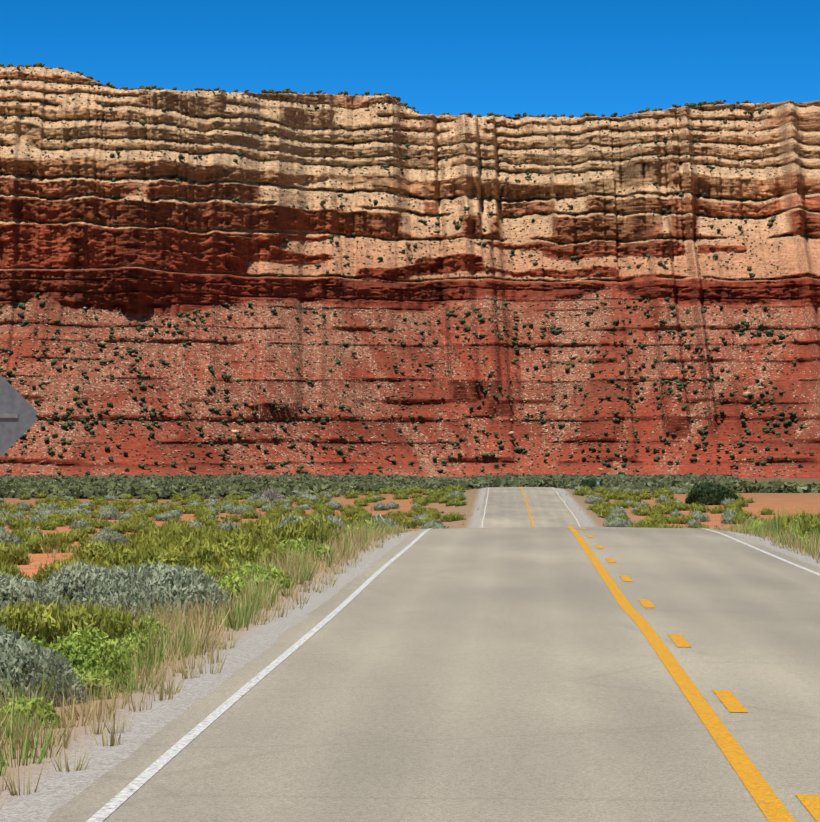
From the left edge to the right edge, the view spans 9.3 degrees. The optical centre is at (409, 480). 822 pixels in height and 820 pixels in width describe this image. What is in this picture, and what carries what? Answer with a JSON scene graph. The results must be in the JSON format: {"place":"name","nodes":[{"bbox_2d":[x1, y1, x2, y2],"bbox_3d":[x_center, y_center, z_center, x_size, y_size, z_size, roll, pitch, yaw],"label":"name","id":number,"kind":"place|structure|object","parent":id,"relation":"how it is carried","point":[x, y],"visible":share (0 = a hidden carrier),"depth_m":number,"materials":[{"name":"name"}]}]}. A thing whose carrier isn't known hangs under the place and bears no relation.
{"place":"outdoors","nodes":[
{"label":"outdoors","id":0,"kind":"place"},
{"bbox_2d":[0,478,819,821],"bbox_3d":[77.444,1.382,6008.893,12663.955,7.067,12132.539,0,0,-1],"label":"ground","id":1,"kind":"structure","parent":0,"point":[56,790],"depth_m":50.55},
{"bbox_2d":[0,375,37,456],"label":"road sign","id":2,"kind":"object","parent":1,"relation":"on","point":[18,414],"visible":1,"depth_m":49.70,"materials":[{"name":"metal"}]},
{"bbox_2d":[0,477,774,552],"bbox_3d":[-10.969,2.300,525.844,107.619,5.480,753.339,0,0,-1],"label":"shrubs","id":3,"kind":"object","parent":1,"relation":"on","point":[71,512],"visible":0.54,"depth_m":425.94,"materials":[{"name":"green plant"}]},
{"bbox_2d":[0,66,819,477],"bbox_3d":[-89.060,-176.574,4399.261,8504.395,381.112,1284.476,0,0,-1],"label":"mesa","id":4,"kind":"structure","parent":1,"relation":"on","point":[206,246],"depth_m":4184.78,"materials":[{"name":"red stone"}]},
{"bbox_2d":[0,66,810,477],"bbox_3d":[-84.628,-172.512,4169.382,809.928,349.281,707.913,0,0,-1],"label":"shrubs","id":5,"kind":"object","parent":4,"relation":"on","point":[390,364],"visible":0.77,"depth_m":4117.94,"materials":[{"name":"green plant"}]},
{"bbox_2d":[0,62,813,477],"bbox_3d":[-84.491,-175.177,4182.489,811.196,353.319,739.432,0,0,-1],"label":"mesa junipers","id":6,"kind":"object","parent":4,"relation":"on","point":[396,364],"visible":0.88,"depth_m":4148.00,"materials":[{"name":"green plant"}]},
{"bbox_2d":[0,502,819,808],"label":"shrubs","id":7,"kind":"object","parent":1,"relation":"on","point":[88,622],"visible":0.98,"depth_m":64.36,"materials":[{"name":"green plant"}]},
{"bbox_2d":[0,472,819,499],"bbox_3d":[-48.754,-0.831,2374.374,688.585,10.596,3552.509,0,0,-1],"label":"shrubs","id":8,"kind":"object","parent":1,"relation":"on","point":[169,487],"visible":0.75,"depth_m":1482.23,"materials":[{"name":"green plant"}]},
{"bbox_2d":[0,0,819,117],"label":"sky","id":9,"kind":"structure","parent":0,"point":[455,57],"materials":[{"name":"blue"}]},
{"bbox_2d":[46,487,819,821],"bbox_3d":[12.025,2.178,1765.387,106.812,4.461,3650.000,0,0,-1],"label":"road","id":10,"kind":"structure","parent":0,"point":[504,665],"depth_m":40.03,"materials":[{"name":"grey asphalt"}]},
{"bbox_2d":[86,488,488,821],"bbox_3d":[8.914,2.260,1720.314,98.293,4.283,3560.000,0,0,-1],"label":"edge line","id":11,"kind":"object","parent":10,"relation":"on","point":[105,811],"visible":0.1,"depth_m":37.37,"materials":[{"name":"white paint"}]},
{"bbox_2d":[521,487,795,821],"bbox_3d":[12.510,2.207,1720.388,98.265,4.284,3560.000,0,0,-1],"label":"solid road line","id":12,"kind":"object","parent":10,"relation":"on","point":[766,799],"visible":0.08,"depth_m":36.38,"materials":[{"name":"paint"}]},
{"bbox_2d":[524,488,819,821],"bbox_3d":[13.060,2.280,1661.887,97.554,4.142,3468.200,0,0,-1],"label":"yellow dashes","id":13,"kind":"object","parent":10,"relation":"on","point":[732,703],"visible":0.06,"depth_m":38.76,"materials":[{"name":"paint"}]},
{"bbox_2d":[551,487,819,575],"bbox_3d":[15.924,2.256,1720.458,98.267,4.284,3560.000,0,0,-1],"label":"edge line","id":14,"kind":"object","parent":10,"relation":"on","point":[804,568],"visible":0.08,"depth_m":99.47,"materials":[{"name":"white paint"}]}
]}

